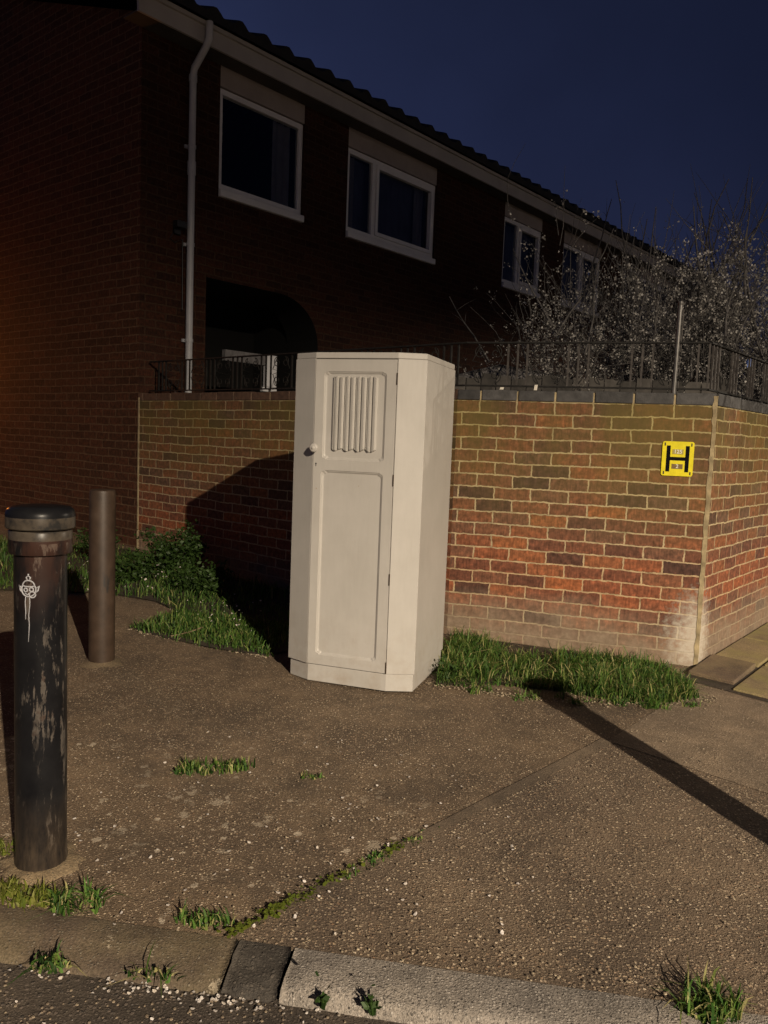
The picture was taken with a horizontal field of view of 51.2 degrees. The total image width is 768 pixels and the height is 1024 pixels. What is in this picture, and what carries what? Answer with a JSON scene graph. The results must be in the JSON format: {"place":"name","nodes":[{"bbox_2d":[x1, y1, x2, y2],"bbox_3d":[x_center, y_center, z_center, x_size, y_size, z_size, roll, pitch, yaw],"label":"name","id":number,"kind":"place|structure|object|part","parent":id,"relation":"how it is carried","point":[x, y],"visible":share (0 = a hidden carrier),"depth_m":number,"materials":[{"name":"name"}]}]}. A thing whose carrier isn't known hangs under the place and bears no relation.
{"place":"outdoors","nodes":[
{"label":"outdoors","id":0,"kind":"place"},
{"bbox_2d":[0,962,402,1023],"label":"road","id":1,"kind":"structure","parent":0,"point":[33,992],"depth_m":1.89,"materials":[{"name":"grey asphalt"}]},
{"bbox_2d":[6,940,85,986],"bbox_3d":[-0.814,1.094,1.940,0.192,0.041,0.144,0,6,-18],"label":"grass tuft","id":2,"kind":"object","parent":1,"relation":"on","point":[55,964],"visible":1,"depth_m":1.95,"materials":[{"name":"green plant"}]},
{"bbox_2d":[0,905,238,994],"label":"kerb","id":3,"kind":"structure","parent":1,"relation":"on","point":[92,947],"depth_m":2.04,"materials":[{"name":"beige concrete"}]},
{"bbox_2d":[105,940,187,999],"bbox_3d":[-0.560,1.111,1.938,0.157,0.036,0.198,4,6,21],"label":"grass tuft","id":4,"kind":"object","parent":1,"relation":"on","point":[158,969],"visible":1,"depth_m":1.94,"materials":[{"name":"green plant"}]},
{"bbox_2d":[221,940,290,1002],"bbox_3d":[-0.320,1.188,2.000,0.136,0.133,0.160,3,5,8],"label":"kerb patch","id":5,"kind":"object","parent":1,"relation":"on","point":[257,970],"visible":0.95,"depth_m":1.99,"materials":[{"name":"grey concrete"}]},
{"bbox_2d":[8,561,548,1023],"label":"fallen petals","id":6,"kind":"object","parent":1,"relation":"on","point":[200,999],"visible":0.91,"depth_m":1.97,"materials":[{"name":"white plant"}]},
{"bbox_2d":[315,971,330,1010],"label":"gutter weed","id":7,"kind":"object","parent":1,"relation":"on","point":[323,999],"visible":1,"depth_m":1.87,"materials":[{"name":"green plant"}]},
{"bbox_2d":[361,984,381,1016],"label":"gutter weed","id":8,"kind":"object","parent":1,"relation":"on","point":[370,1005],"visible":1,"depth_m":1.86,"materials":[{"name":"green plant"}]},
{"bbox_2d":[0,628,767,1023],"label":"loose grit","id":9,"kind":"object","parent":1,"relation":"on","point":[396,864],"visible":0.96,"depth_m":2.46,"materials":[{"name":"grey gravel"}]},
{"bbox_2d":[279,948,702,1023],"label":"kerb","id":10,"kind":"structure","parent":1,"relation":"on","point":[403,993],"depth_m":1.92,"materials":[{"name":"concrete"}]},
{"bbox_2d":[703,1009,767,1023],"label":"kerb","id":11,"kind":"structure","parent":1,"relation":"on","point":[748,1018],"depth_m":1.89,"materials":[{"name":"concrete"}]},
{"bbox_2d":[648,954,757,1023],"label":"grass tuft","id":12,"kind":"object","parent":11,"relation":"on","point":[712,1003],"visible":1,"depth_m":1.91,"materials":[{"name":"green plant"}]},
{"bbox_2d":[0,514,767,1011],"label":"pavement","id":13,"kind":"structure","parent":0,"point":[234,722],"depth_m":3.17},
{"bbox_2d":[0,837,14,858],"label":"grass tuft","id":14,"kind":"object","parent":13,"relation":"on","point":[2,850],"visible":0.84,"depth_m":2.44,"materials":[{"name":"green plant"}]},
{"bbox_2d":[0,876,59,911],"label":"grass tuft","id":15,"kind":"object","parent":13,"relation":"on","point":[21,899],"visible":0.95,"depth_m":2.20,"materials":[{"name":"green plant"}]},
{"bbox_2d":[0,503,85,887],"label":"capped bollard","id":16,"kind":"object","parent":13,"relation":"on","point":[40,542],"visible":0.97,"depth_m":2.28,"materials":[{"name":"metal"}]},
{"bbox_2d":[25,875,133,922],"bbox_3d":[-0.826,1.045,2.173,0.299,0.081,0.231,0,6,-18],"label":"grass tuft","id":17,"kind":"object","parent":13,"relation":"on","point":[92,897],"visible":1,"depth_m":2.19,"materials":[{"name":"green plant"}]},
{"bbox_2d":[78,489,122,668],"bbox_3d":[-1.465,0.387,4.202,0.222,1.015,0.257,2,5,0],"label":"brown bollard","id":18,"kind":"object","parent":13,"relation":"on","point":[102,562],"visible":0.94,"depth_m":4.15,"materials":[{"name":"metal"}]},
{"bbox_2d":[0,535,289,656],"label":"grass verge","id":19,"kind":"object","parent":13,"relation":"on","point":[206,623],"depth_m":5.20,"materials":[{"name":"green plant"}]},
{"bbox_2d":[73,527,124,561],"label":"weed clump","id":20,"kind":"object","parent":19,"relation":"on","point":[85,543],"visible":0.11,"depth_m":6.74,"materials":[{"name":"green plant"}]},
{"bbox_2d":[115,545,163,583],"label":"weed clump","id":21,"kind":"object","parent":19,"relation":"on","point":[138,565],"visible":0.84,"depth_m":6.05,"materials":[{"name":"green plant"}]},
{"bbox_2d":[132,519,211,577],"bbox_3d":[-1.702,0.292,6.418,0.649,0.469,0.598,2,5,0],"label":"weed clump","id":22,"kind":"object","parent":19,"relation":"on","point":[164,551],"visible":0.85,"depth_m":6.33,"materials":[{"name":"green plant"}]},
{"bbox_2d":[171,627,202,636],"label":"twig","id":23,"kind":"object","parent":19,"relation":"on","point":[186,632],"visible":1,"depth_m":4.74,"materials":[{"name":"brown wood"}]},
{"bbox_2d":[162,559,232,597],"bbox_3d":[-1.292,0.478,5.834,0.568,0.296,0.488,6,7,35],"label":"weed clump","id":24,"kind":"object","parent":19,"relation":"on","point":[207,582],"visible":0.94,"depth_m":5.79,"materials":[{"name":"green plant"}]},
{"bbox_2d":[173,899,235,930],"bbox_3d":[-0.477,1.082,2.143,0.178,0.051,0.089,2,5,0],"label":"grass tuft","id":25,"kind":"object","parent":13,"relation":"on","point":[204,917],"visible":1,"depth_m":2.15,"materials":[{"name":"green plant"}]},
{"bbox_2d":[170,753,254,775],"bbox_3d":[-0.651,0.954,3.040,0.316,0.067,0.156,2,5,0],"label":"grass tuft","id":26,"kind":"object","parent":13,"relation":"on","point":[187,767],"visible":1,"depth_m":3.04,"materials":[{"name":"green plant"}]},
{"bbox_2d":[300,770,324,779],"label":"grass tuft","id":27,"kind":"object","parent":13,"relation":"on","point":[321,775],"visible":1,"depth_m":3.02,"materials":[{"name":"green plant"}]},
{"bbox_2d":[288,352,454,691],"bbox_3d":[-0.076,0.030,4.211,0.692,1.655,0.637,4,6,19],"label":"wardrobe","id":28,"kind":"object","parent":13,"relation":"on","point":[373,432],"visible":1,"depth_m":3.96,"materials":[{"name":"paint"}]},
{"bbox_3d":[-0.170,0.022,3.937,0.440,1.529,0.060,4,6,19],"label":"door","id":29,"kind":"part","parent":28,"relation":"part of","materials":[{"name":"paint"}]},
{"bbox_2d":[0,0,756,547],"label":"brick house","id":30,"kind":"structure","parent":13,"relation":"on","point":[192,180],"depth_m":8.52,"materials":[{"name":"brick"}]},
{"bbox_2d":[218,65,304,222],"bbox_3d":[-1.304,-3.767,8.327,0.230,1.248,1.156,7,7,39],"label":"window","id":31,"kind":"structure","parent":30,"relation":"in","point":[236,88],"depth_m":8.45,"materials":[{"name":"white plastic"}]},
{"bbox_2d":[346,127,436,264],"bbox_3d":[0.057,-3.869,9.986,0.256,1.248,1.730,7,7,39],"label":"window","id":32,"kind":"structure","parent":30,"relation":"in","point":[385,196],"depth_m":10.02,"materials":[{"name":"white plastic"}]},
{"bbox_2d":[501,202,542,298],"bbox_3d":[2.068,-4.018,12.406,0.256,1.248,1.140,7,7,39],"label":"window","id":33,"kind":"structure","parent":30,"relation":"in","point":[512,236],"depth_m":12.40,"materials":[{"name":"white plastic"}]},
{"bbox_2d":[561,231,601,317],"bbox_3d":[3.364,-4.113,13.966,0.256,1.248,1.440,7,7,39],"label":"window","id":34,"kind":"structure","parent":30,"relation":"in","point":[575,265],"depth_m":13.94,"materials":[{"name":"white plastic"}]},
{"bbox_2d":[640,267,669,339],"bbox_3d":[5.535,-4.264,16.473,0.120,1.248,1.600,7,7,39],"label":"window","id":35,"kind":"structure","parent":30,"relation":"in","point":[652,278],"depth_m":16.46,"materials":[{"name":"white plastic"}]},
{"bbox_2d":[233,738,612,934],"bbox_3d":[0.291,1.054,2.809,0.058,0.027,1.978,7,7,44],"label":"pavement joint","id":36,"kind":"object","parent":13,"relation":"on","point":[566,761],"visible":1,"depth_m":2.84,"materials":[{"name":"concrete"}]},
{"bbox_2d":[339,849,390,878],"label":"grass tuft","id":37,"kind":"object","parent":36,"relation":"in","point":[374,853],"visible":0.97,"depth_m":2.48,"materials":[{"name":"green plant"}]},
{"bbox_2d":[403,824,439,845],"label":"grass tuft","id":38,"kind":"object","parent":36,"relation":"on","point":[416,837],"visible":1,"depth_m":2.62,"materials":[{"name":"green plant"}]},
{"bbox_2d":[137,389,767,666],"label":"garden wall","id":39,"kind":"structure","parent":13,"relation":"on","point":[577,519],"depth_m":4.91,"materials":[{"name":"brick"}]},
{"bbox_2d":[149,342,767,404],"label":"iron railing","id":40,"kind":"object","parent":39,"relation":"on","point":[735,354],"visible":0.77,"depth_m":4.99,"materials":[{"name":"black metal"}]},
{"bbox_2d":[671,301,683,393],"bbox_3d":[1.704,-0.950,4.641,0.042,0.535,0.031,2,5,0],"label":"metal pole","id":41,"kind":"object","parent":39,"relation":"on","point":[678,345],"visible":0.87,"depth_m":4.63,"materials":[{"name":"metal"}]},
{"bbox_2d":[661,441,694,476],"bbox_3d":[1.690,-0.306,4.612,0.172,0.198,0.005,4,6,17],"label":"hydrant sign","id":42,"kind":"object","parent":39,"relation":"attached to","point":[677,458],"visible":1,"depth_m":4.61,"materials":[{"name":"yellow plastic"}]},
{"bbox_2d":[455,364,588,390],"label":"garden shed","id":43,"kind":"structure","parent":13,"relation":"on","point":[512,371],"depth_m":7.67,"materials":[{"name":"wood"}]},
{"bbox_2d":[427,626,708,704],"bbox_3d":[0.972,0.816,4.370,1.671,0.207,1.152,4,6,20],"label":"grass verge","id":44,"kind":"object","parent":13,"relation":"on","point":[644,678],"depth_m":4.28,"materials":[{"name":"green plant"}]},
{"bbox_2d":[434,656,457,684],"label":"broad weed","id":45,"kind":"object","parent":44,"relation":"on","point":[450,667],"visible":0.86,"depth_m":4.19,"materials":[{"name":"green plant"}]},
{"bbox_2d":[455,373,732,396],"bbox_3d":[1.558,-0.197,6.564,2.329,1.815,0.064,3,5,10],"label":"garden fence","id":46,"kind":"object","parent":13,"relation":"on","point":[487,379],"visible":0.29,"depth_m":6.46,"materials":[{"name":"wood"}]},
{"bbox_2d":[449,164,767,403],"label":"blossom tree","id":47,"kind":"object","parent":13,"relation":"on","point":[584,351],"visible":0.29,"depth_m":6.91,"materials":[{"name":"white plant"}]},
{"bbox_2d":[503,143,767,403],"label":"blossom tree","id":48,"kind":"object","parent":13,"relation":"on","point":[752,323],"visible":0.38,"depth_m":6.53,"materials":[{"name":"white plant"}]},
{"bbox_2d":[649,179,767,402],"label":"blossom tree","id":49,"kind":"object","parent":13,"relation":"on","point":[726,334],"visible":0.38,"depth_m":6.62,"materials":[{"name":"white plant"}]},
{"bbox_2d":[685,660,767,701],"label":"slab bed","id":50,"kind":"object","parent":13,"relation":"on","point":[721,685],"depth_m":4.37,"materials":[{"name":"grey concrete"}]},
{"bbox_2d":[688,654,755,684],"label":"paving slab","id":51,"kind":"structure","parent":50,"relation":"on","point":[724,669],"depth_m":4.56,"materials":[{"name":"beige concrete"}]},
{"bbox_2d":[716,637,767,666],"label":"paving slab","id":52,"kind":"structure","parent":50,"relation":"on","point":[750,650],"depth_m":4.98,"materials":[{"name":"beige concrete"}]},
{"bbox_2d":[733,666,767,698],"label":"paving slab","id":53,"kind":"structure","parent":50,"relation":"on","point":[755,683],"depth_m":4.35,"materials":[{"name":"beige concrete"}]},
{"bbox_2d":[744,623,767,641],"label":"paving slab","id":54,"kind":"structure","parent":50,"relation":"on","point":[760,633],"depth_m":5.42,"materials":[{"name":"beige concrete"}]},
{"bbox_2d":[195,0,767,380],"label":"sky","id":55,"kind":"structure","parent":0,"point":[599,94],"materials":[{"name":"blue"}]},
{"bbox_2d":[230,743,767,1015],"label":"concrete apron","id":56,"kind":"object","parent":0,"point":[692,878],"visible":1,"depth_m":2.36,"materials":[{"name":"concrete"}]},
{"bbox_2d":[216,837,410,937],"bbox_3d":[-0.171,1.079,2.337,0.079,0.021,0.728,7,7,43],"label":"joint moss","id":57,"kind":"object","parent":56,"relation":"on","point":[271,907],"visible":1,"depth_m":2.22,"materials":[{"name":"green moss"}]},
{"bbox_2d":[608,683,767,792],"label":"footway","id":58,"kind":"structure","parent":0,"point":[695,727],"depth_m":3.61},
{"bbox_2d":[467,680,711,709],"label":"grass sprigs","id":59,"kind":"object","parent":58,"relation":"on","point":[649,703],"depth_m":3.99,"materials":[{"name":"green plant"}]}
]}

